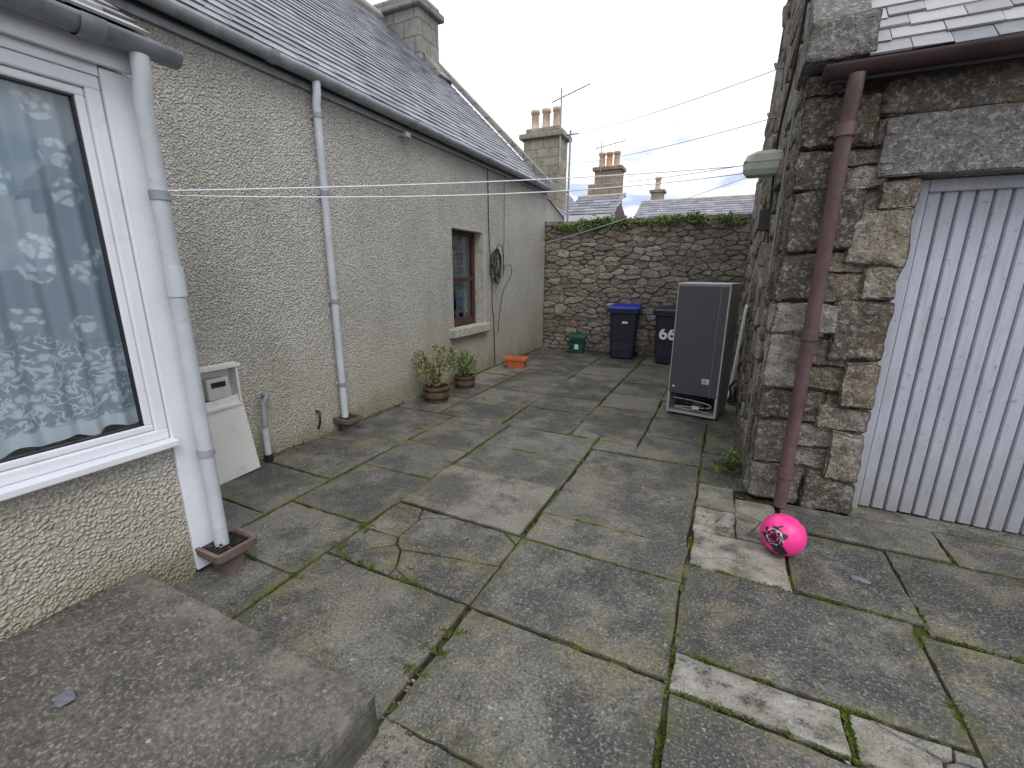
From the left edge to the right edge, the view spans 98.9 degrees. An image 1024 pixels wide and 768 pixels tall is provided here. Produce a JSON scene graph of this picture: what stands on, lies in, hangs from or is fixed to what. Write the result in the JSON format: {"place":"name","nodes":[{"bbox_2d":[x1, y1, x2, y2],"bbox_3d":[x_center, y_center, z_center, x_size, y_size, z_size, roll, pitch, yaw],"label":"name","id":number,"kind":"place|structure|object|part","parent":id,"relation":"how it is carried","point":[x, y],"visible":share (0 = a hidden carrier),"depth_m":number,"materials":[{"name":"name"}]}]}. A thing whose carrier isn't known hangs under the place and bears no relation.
{"place":"outdoors","nodes":[
{"label":"outdoors","id":0,"kind":"place"},
{"bbox_2d":[174,0,545,184],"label":"roof slates","id":1,"kind":"object","parent":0,"point":[333,39],"visible":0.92,"depth_m":5.64,"materials":[{"name":"grey stone"}]},
{"bbox_2d":[357,0,384,19],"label":"roof ridge","id":2,"kind":"structure","parent":0,"point":[371,7],"depth_m":8.76,"materials":[{"name":"beige concrete"}]},
{"bbox_2d":[366,0,786,217],"label":"sky","id":3,"kind":"structure","parent":0,"point":[515,58],"materials":[{"name":"white"}]},
{"bbox_2d":[173,347,1023,767],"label":"patio paving","id":4,"kind":"structure","parent":0,"point":[539,513],"depth_m":2.31,"materials":[{"name":"stone slabs"},{"name":"moss"}]},
{"bbox_2d":[0,0,256,641],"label":"house extension","id":5,"kind":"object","parent":4,"relation":"on","point":[108,473],"visible":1,"depth_m":1.93,"materials":[{"name":"white concrete"}]},
{"bbox_2d":[0,571,377,767],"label":"concrete step","id":6,"kind":"object","parent":4,"relation":"on","point":[201,685],"visible":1,"depth_m":1.57,"materials":[{"name":"grey concrete"}]},
{"bbox_2d":[206,394,260,484],"bbox_3d":[-2.313,0.459,3.465,0.024,0.660,0.500,1,16,29],"label":"loose meter door","id":7,"kind":"structure","parent":4,"relation":"on","point":[236,455],"depth_m":3.53,"materials":[{"name":"white plastic"}]},
{"bbox_2d":[264,453,273,462],"bbox_3d":[-2.158,0.658,3.892,0.072,0.080,0.072,7,16,25],"label":"stub pipe foot","id":8,"kind":"object","parent":4,"relation":"on","point":[268,458],"visible":0.91,"depth_m":3.87},
{"bbox_2d":[261,428,271,454],"bbox_3d":[-2.157,0.513,3.854,0.056,0.260,0.056,7,16,25],"label":"stub pipe","id":9,"kind":"object","parent":8,"relation":"on","point":[266,442],"visible":0.9,"depth_m":3.83,"materials":[{"name":"white plastic"}]},
{"bbox_2d":[261,392,269,428],"bbox_3d":[-2.154,0.234,3.847,0.085,0.307,0.161,-4,15,-17],"label":"stub pipe","id":10,"kind":"object","parent":9,"relation":"on","point":[265,396],"visible":1,"depth_m":3.79,"materials":[{"name":"grey plastic"}]},
{"bbox_2d":[333,412,362,431],"bbox_3d":[-1.739,0.426,4.667,0.230,0.170,0.230,7,16,25],"label":"drain pot","id":11,"kind":"object","parent":4,"relation":"on","point":[348,425],"visible":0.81,"depth_m":4.61,"materials":[{"name":"brown ceramic"}]},
{"bbox_2d":[312,80,348,417],"bbox_3d":[-1.755,-1.166,4.271,0.092,3.130,0.072,7,16,25],"label":"downpipe","id":12,"kind":"object","parent":11,"relation":"on","point":[316,107],"visible":1,"depth_m":4.20,"materials":[{"name":"white plastic"}]},
{"bbox_2d":[312,111,322,118],"bbox_3d":[-1.755,-2.421,3.953,0.084,0.040,0.084,7,16,25],"label":"pipe clip","id":13,"kind":"object","parent":12,"relation":"attached to","point":[316,114],"visible":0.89,"depth_m":3.92,"materials":[{"name":"grey plastic"}]},
{"bbox_2d":[320,190,328,194],"bbox_3d":[-1.760,-1.792,4.115,0.084,0.040,0.084,7,16,25],"label":"pipe clip","id":14,"kind":"object","parent":12,"relation":"attached to","point":[324,192],"visible":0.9,"depth_m":4.08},
{"bbox_2d":[330,299,338,303],"bbox_3d":[-1.766,-0.823,4.364,0.084,0.040,0.084,7,16,25],"label":"pipe clip","id":15,"kind":"object","parent":12,"relation":"attached to","point":[334,301],"visible":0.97,"depth_m":4.33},
{"bbox_2d":[338,382,346,386],"bbox_3d":[-1.772,0.000,4.575,0.084,0.040,0.084,7,16,25],"label":"pipe clip","id":16,"kind":"object","parent":12,"relation":"attached to","point":[341,384],"visible":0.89,"depth_m":4.54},
{"bbox_2d":[411,345,458,402],"bbox_3d":[-0.995,-0.141,5.694,0.626,0.728,0.404,-1,15,-7],"label":"planter tub","id":17,"kind":"object","parent":4,"relation":"on","point":[435,391],"visible":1,"depth_m":5.63,"materials":[{"name":"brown wood"}]},
{"bbox_2d":[51,575,871,710],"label":"slate fragments","id":18,"kind":"object","parent":4,"relation":"on","point":[63,699],"visible":1,"depth_m":1.53,"materials":[{"name":"grey stone"}]},
{"bbox_2d":[452,349,478,389],"bbox_3d":[-0.686,-0.226,6.332,0.406,0.578,0.371,7,16,25],"label":"planter tub","id":19,"kind":"object","parent":4,"relation":"on","point":[463,380],"visible":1,"depth_m":6.29,"materials":[{"name":"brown wood"}]},
{"bbox_2d":[504,355,528,368],"bbox_3d":[0.080,-0.404,7.767,0.400,0.220,0.260,4,15,15],"label":"terracotta planter","id":20,"kind":"object","parent":4,"relation":"on","point":[515,361],"visible":1,"depth_m":7.69,"materials":[{"name":"orange ceramic"}]},
{"bbox_2d":[57,423,1023,767],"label":"loose stones","id":21,"kind":"object","parent":4,"relation":"on","point":[389,721],"visible":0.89,"depth_m":1.68,"materials":[{"name":"stone"}]},
{"bbox_2d":[568,333,586,353],"bbox_3d":[1.378,-0.847,9.165,0.356,0.400,0.330,5,15,17],"label":"food waste caddy","id":22,"kind":"object","parent":4,"relation":"on","point":[577,341],"visible":1,"depth_m":9.04,"materials":[{"name":"green plastic"}]},
{"bbox_2d":[608,303,642,357],"bbox_3d":[2.222,-1.054,8.683,0.604,1.052,0.785,5,15,19],"label":"wheelie bin","id":23,"kind":"object","parent":4,"relation":"on","point":[624,320],"visible":1,"depth_m":8.42,"materials":[{"name":"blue plastic"}]},
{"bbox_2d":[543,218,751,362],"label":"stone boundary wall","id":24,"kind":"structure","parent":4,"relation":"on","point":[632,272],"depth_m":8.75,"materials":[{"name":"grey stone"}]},
{"bbox_2d":[554,209,747,232],"bbox_3d":[2.478,-3.098,8.357,3.601,0.344,0.253,7,16,25],"label":"wall ivy","id":25,"kind":"object","parent":24,"relation":"attached to","point":[698,218],"depth_m":8.28,"materials":[{"name":"green plant"}]},
{"bbox_2d":[653,305,675,363],"bbox_3d":[2.967,-0.916,8.169,0.604,1.052,0.785,8,16,27],"label":"wheelie bin","id":26,"kind":"object","parent":4,"relation":"on","point":[664,323],"visible":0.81,"depth_m":7.95,"materials":[{"name":"black plastic"}]},
{"bbox_2d":[666,282,741,419],"bbox_3d":[2.262,-0.409,5.194,0.564,1.540,0.613,11,18,35],"label":"fridge freezer","id":27,"kind":"object","parent":4,"relation":"on","point":[706,318],"visible":1,"depth_m":4.97,"materials":[{"name":"silver metal"}]},
{"bbox_3d":[2.425,-0.106,5.503,0.556,0.680,0.055,11,18,35],"label":"door lower","id":28,"kind":"part","parent":27,"relation":"part of","materials":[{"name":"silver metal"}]},
{"bbox_3d":[2.430,-0.817,5.320,0.556,0.770,0.055,11,18,35],"label":"door upper","id":29,"kind":"part","parent":27,"relation":"part of","materials":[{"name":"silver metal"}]},
{"bbox_2d":[711,447,741,475],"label":"weeds","id":30,"kind":"object","parent":4,"relation":"on","point":[728,466],"visible":0.98,"depth_m":3.75,"materials":[{"name":"green plant"}]},
{"bbox_2d":[728,305,747,400],"bbox_3d":[2.958,-0.399,5.758,0.022,1.250,0.400,10,17,24],"label":"propped panel","id":31,"kind":"object","parent":4,"relation":"on","point":[739,343],"visible":0.74,"depth_m":5.62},
{"bbox_2d":[760,513,806,555],"bbox_3d":[1.637,0.909,2.648,0.244,0.244,0.244,7,16,25],"label":"football","id":32,"kind":"object","parent":4,"relation":"on","point":[783,534],"visible":1,"depth_m":2.57,"materials":[{"name":"pink plastic"}]},
{"bbox_2d":[733,0,1023,534],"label":"stone garage","id":33,"kind":"structure","parent":4,"relation":"on","point":[880,362],"depth_m":2.75,"materials":[{"name":"stone"}]},
{"bbox_2d":[168,62,784,252],"bbox_3d":[0.918,-2.880,5.065,3.882,2.478,8.396,7,16,25],"label":"washing line","id":34,"kind":"object","parent":33,"relation":"attached to","point":[762,164],"visible":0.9,"depth_m":3.48,"materials":[{"name":"plastic"}]},
{"bbox_2d":[490,250,499,274],"bbox_3d":[-0.269,-2.029,7.335,0.014,0.417,0.370,7,16,25],"label":"cable coil","id":35,"kind":"object","parent":34,"relation":"hanging from","point":[491,262],"visible":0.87,"depth_m":7.25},
{"bbox_2d":[490,252,501,280],"bbox_3d":[-0.273,-2.006,7.405,0.014,0.525,0.416,7,16,25],"label":"cable coil","id":36,"kind":"object","parent":34,"relation":"hanging from","point":[490,264],"visible":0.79,"depth_m":7.26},
{"bbox_2d":[495,252,500,283],"bbox_3d":[-0.236,-1.942,7.359,0.014,0.525,0.200,7,16,25],"label":"cable coil","id":37,"kind":"object","parent":34,"relation":"hanging from","point":[495,267],"visible":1,"depth_m":7.34,"materials":[{"name":"black rubber"}]},
{"bbox_2d":[496,244,503,277],"bbox_3d":[-0.202,-2.082,7.443,0.014,0.563,0.299,7,16,25],"label":"cable coil","id":38,"kind":"object","parent":34,"relation":"hanging from","point":[503,261],"visible":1,"depth_m":7.47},
{"bbox_2d":[494,258,500,282],"bbox_3d":[-0.247,-1.907,7.369,0.014,0.422,0.250,7,16,25],"label":"cable coil","id":39,"kind":"object","parent":38,"relation":"attached to","point":[494,269],"visible":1,"depth_m":7.29,"materials":[{"name":"black rubber"}]},
{"bbox_2d":[727,380,736,405],"bbox_3d":[2.464,0.088,4.908,0.060,0.295,0.291,4,15,14],"label":"loose hose","id":40,"kind":"object","parent":33,"relation":"attached to","point":[730,391],"visible":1,"depth_m":4.94,"materials":[{"name":"black rubber"}]},
{"bbox_2d":[869,505,1020,533],"bbox_3d":[3.765,-0.021,2.397,2.800,2.200,0.015,7,16,25],"label":"door back","id":41,"kind":"structure","parent":33,"relation":"in","point":[869,505],"depth_m":3.09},
{"label":"ground","id":42,"kind":"structure","parent":0,"visible":0},
{"bbox_2d":[119,10,546,459],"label":"wall front","id":43,"kind":"structure","parent":42,"relation":"on","point":[257,283],"depth_m":4.24,"materials":[{"name":"beige paint"}]},
{"bbox_2d":[199,361,242,413],"bbox_3d":[-2.343,0.040,3.391,0.118,0.345,0.460,7,16,25],"label":"meter box","id":44,"kind":"object","parent":43,"relation":"attached to","point":[220,381],"visible":0.44,"depth_m":3.45,"materials":[{"name":"white plastic"}]},
{"bbox_2d":[315,410,320,428],"bbox_3d":[-1.944,0.359,4.408,0.074,0.197,0.044,7,16,25],"label":"vent stub","id":45,"kind":"object","parent":43,"relation":"attached to","point":[319,412],"visible":1,"depth_m":4.39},
{"bbox_2d":[127,0,541,188],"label":"roof deck","id":46,"kind":"structure","parent":43,"relation":"on","point":[162,14],"depth_m":3.40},
{"bbox_2d":[104,0,547,194],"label":"eaves board","id":47,"kind":"object","parent":46,"relation":"attached to","point":[130,8],"visible":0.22,"depth_m":3.57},
{"bbox_2d":[404,131,410,138],"bbox_3d":[-1.198,-2.844,5.012,0.050,0.060,0.080,7,16,25],"label":"sensor head","id":48,"kind":"object","parent":47,"relation":"attached to","point":[407,135],"visible":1,"depth_m":4.99},
{"bbox_2d":[138,0,553,190],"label":"gutter","id":49,"kind":"object","parent":46,"relation":"attached to","point":[187,15],"visible":0.93,"depth_m":3.71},
{"bbox_2d":[384,6,438,62],"bbox_3d":[-2.329,-7.019,9.460,1.350,1.360,0.700,7,16,25],"label":"stack","id":50,"kind":"object","parent":46,"relation":"on","point":[415,28],"visible":0.29,"depth_m":8.95,"materials":[{"name":"grey stone"}]},
{"bbox_2d":[376,0,443,24],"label":"cap band","id":51,"kind":"object","parent":50,"relation":"on","point":[424,5],"visible":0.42,"depth_m":8.86,"materials":[{"name":"grey stone"}]},
{"bbox_2d":[373,0,438,11],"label":"cap","id":52,"kind":"object","parent":51,"relation":"on","point":[390,1],"visible":0.2,"depth_m":8.99,"materials":[{"name":"grey stone"}]},
{"bbox_2d":[423,52,451,84],"bbox_3d":[-1.532,-6.556,9.208,0.398,0.600,0.500,7,16,25],"label":"haunch","id":53,"kind":"object","parent":46,"relation":"on","point":[434,66],"visible":0.46,"depth_m":9.03,"materials":[{"name":"grey stone"}]},
{"bbox_2d":[450,228,453,328],"bbox_3d":[-0.942,-1.513,6.361,0.192,1.425,0.014,7,16,25],"label":"reveal","id":54,"kind":"object","parent":43,"relation":"attached to","point":[452,276],"visible":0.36,"depth_m":6.30,"materials":[{"name":"paint"}]},
{"bbox_2d":[452,230,473,237],"bbox_3d":[-0.819,-2.280,6.626,0.060,0.070,0.900,7,16,25],"label":"frame top","id":55,"kind":"object","parent":43,"relation":"attached to","point":[462,233],"visible":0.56,"depth_m":6.69,"materials":[{"name":"brown wood"}]},
{"bbox_2d":[454,318,475,325],"bbox_3d":[-0.829,-0.977,6.960,0.060,0.080,0.900,7,16,25],"label":"frame bottom","id":56,"kind":"object","parent":43,"relation":"attached to","point":[464,321],"visible":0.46,"depth_m":7.03,"materials":[{"name":"brown wood"}]},
{"bbox_2d":[452,235,471,317],"bbox_3d":[-0.826,-1.631,6.794,0.005,1.270,0.780,7,16,25],"label":"glass","id":57,"kind":"object","parent":56,"relation":"on","point":[461,262],"visible":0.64,"depth_m":6.88,"materials":[{"name":"clear glass"}]},
{"bbox_2d":[454,315,472,320],"bbox_3d":[-0.828,-1.035,6.946,0.040,0.040,0.780,7,16,25],"label":"sash","id":58,"kind":"object","parent":56,"relation":"on","point":[462,318],"visible":0.64,"depth_m":7.00,"materials":[{"name":"brown wood"}]},
{"bbox_2d":[471,237,474,317],"bbox_3d":[-0.643,-1.724,7.160,0.060,1.270,0.060,7,16,25],"label":"frame","id":59,"kind":"object","parent":56,"relation":"on","point":[473,271],"visible":0.76,"depth_m":7.12,"materials":[{"name":"brown wood"}]},
{"bbox_2d":[453,277,472,280],"bbox_3d":[-0.824,-1.626,6.794,0.060,0.060,0.780,7,16,25],"label":"meeting rail","id":60,"kind":"object","parent":59,"relation":"attached to","point":[462,278],"visible":0.56,"depth_m":6.85,"materials":[{"name":"brown wood"}]},
{"bbox_2d":[450,323,489,338],"bbox_3d":[-0.689,-0.856,6.923,0.210,0.125,1.100,7,16,25],"label":"window sill","id":61,"kind":"structure","parent":43,"relation":"attached to","point":[464,330],"depth_m":6.80,"materials":[{"name":"grey concrete"}]},
{"bbox_2d":[474,233,483,322],"bbox_3d":[-0.551,-1.715,7.155,0.192,1.425,0.017,7,16,25],"label":"reveal","id":62,"kind":"object","parent":43,"relation":"attached to","point":[479,284],"visible":0.79,"depth_m":7.14,"materials":[{"name":"paint"}]},
{"bbox_2d":[483,233,486,322],"bbox_3d":[-0.447,-1.716,7.164,0.012,1.425,0.088,7,16,25],"label":"window margin","id":63,"kind":"object","parent":43,"relation":"attached to","point":[484,263],"depth_m":7.14,"materials":[{"name":"white paint"}]},
{"bbox_2d":[487,169,494,363],"bbox_3d":[-0.334,-1.894,7.308,0.031,3.230,0.234,7,16,25],"label":"cable drop","id":64,"kind":"object","parent":43,"relation":"attached to","point":[491,269],"visible":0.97,"depth_m":7.29,"materials":[{"name":"black rubber"}]},
{"bbox_2d":[496,264,511,328],"bbox_3d":[-0.140,-1.523,7.797,0.022,1.172,0.604,8,16,26],"label":"cable loop","id":65,"kind":"object","parent":43,"relation":"attached to","point":[502,293],"visible":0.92,"depth_m":7.73,"materials":[{"name":"black rubber"}]},
{"bbox_2d":[547,191,574,221],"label":"distant cottage","id":66,"kind":"structure","parent":42,"relation":"on","point":[554,214],"depth_m":14.89,"materials":[{"name":"grey stone"}]},
{"bbox_2d":[519,106,571,210],"bbox_3d":[1.143,-6.824,15.310,1.560,4.920,1.040,7,16,25],"label":"chimney stack","id":67,"kind":"object","parent":66,"relation":"on","point":[541,147],"visible":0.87,"depth_m":14.70,"materials":[{"name":"stone"}]},
{"bbox_2d":[550,82,592,166],"bbox_3d":[1.819,-8.226,13.992,1.490,2.300,0.426,14,20,43],"label":"tv aerial","id":68,"kind":"object","parent":67,"relation":"attached to","point":[561,97],"visible":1,"depth_m":14.08,"materials":[{"name":"grey metal"}]},
{"bbox_2d":[565,130,578,220],"bbox_3d":[1.229,-3.089,9.653,0.300,4.500,0.044,7,16,25],"label":"line pole","id":69,"kind":"object","parent":42,"relation":"on","point":[569,135],"visible":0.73,"depth_m":9.27,"materials":[{"name":"grey metal"}]},
{"bbox_2d":[564,193,625,220],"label":"distant outbuilding","id":70,"kind":"structure","parent":42,"relation":"on","point":[598,205],"depth_m":12.81,"materials":[{"name":"grey stone"}]},
{"bbox_2d":[588,151,626,203],"bbox_3d":[4.516,-8.161,21.312,1.600,5.570,1.000,7,16,25],"label":"chimney stack","id":71,"kind":"object","parent":42,"relation":"on","point":[616,168],"visible":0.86,"depth_m":20.51,"materials":[{"name":"brown stone"}]},
{"bbox_2d":[595,136,625,171],"bbox_3d":[4.499,-10.565,20.140,1.405,1.410,0.040,7,16,25],"label":"tv aerial","id":72,"kind":"object","parent":71,"relation":"attached to","point":[603,146],"visible":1,"depth_m":20.20,"materials":[{"name":"grey metal"}]},
{"bbox_2d":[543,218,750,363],"bbox_3d":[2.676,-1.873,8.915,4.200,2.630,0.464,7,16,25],"label":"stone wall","id":73,"kind":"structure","parent":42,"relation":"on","point":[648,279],"depth_m":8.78,"materials":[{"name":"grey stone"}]},
{"bbox_2d":[545,213,750,225],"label":"coping stones","id":74,"kind":"object","parent":73,"relation":"on","point":[745,215],"visible":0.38,"depth_m":8.26,"materials":[{"name":"grey stone"}]},
{"bbox_3d":[-2.587,-4.454,10.572,6.699,6.635,0.148,7,16,25],"label":"gable wall","id":75,"kind":"object","parent":42,"relation":"on","visible":0},
{"bbox_2d":[436,61,553,188],"bbox_3d":[-0.794,-5.967,9.337,3.620,3.605,0.240,7,16,25],"label":"gable skew","id":76,"kind":"object","parent":75,"relation":"attached to","point":[522,154],"visible":0.64,"depth_m":9.15,"materials":[{"name":"grey stone"}]},
{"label":"walls","id":77,"kind":"object","parent":42,"relation":"on","visible":0},
{"bbox_2d":[635,196,754,217],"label":"roof slates","id":78,"kind":"object","parent":77,"relation":"on","point":[736,204],"visible":0.33,"depth_m":15.26,"materials":[{"name":"grey stone"}]},
{"bbox_2d":[642,177,666,206],"bbox_3d":[8.296,-9.269,25.972,1.200,5.450,0.900,7,16,25],"label":"chimney stack","id":79,"kind":"object","parent":78,"relation":"on","point":[657,193],"visible":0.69,"depth_m":25.16,"materials":[{"name":"stone"}]},
{"bbox_2d":[642,194,754,202],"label":"ridge","id":80,"kind":"structure","parent":78,"relation":"on","point":[712,197],"depth_m":15.77,"materials":[{"name":"stone"}]}
]}

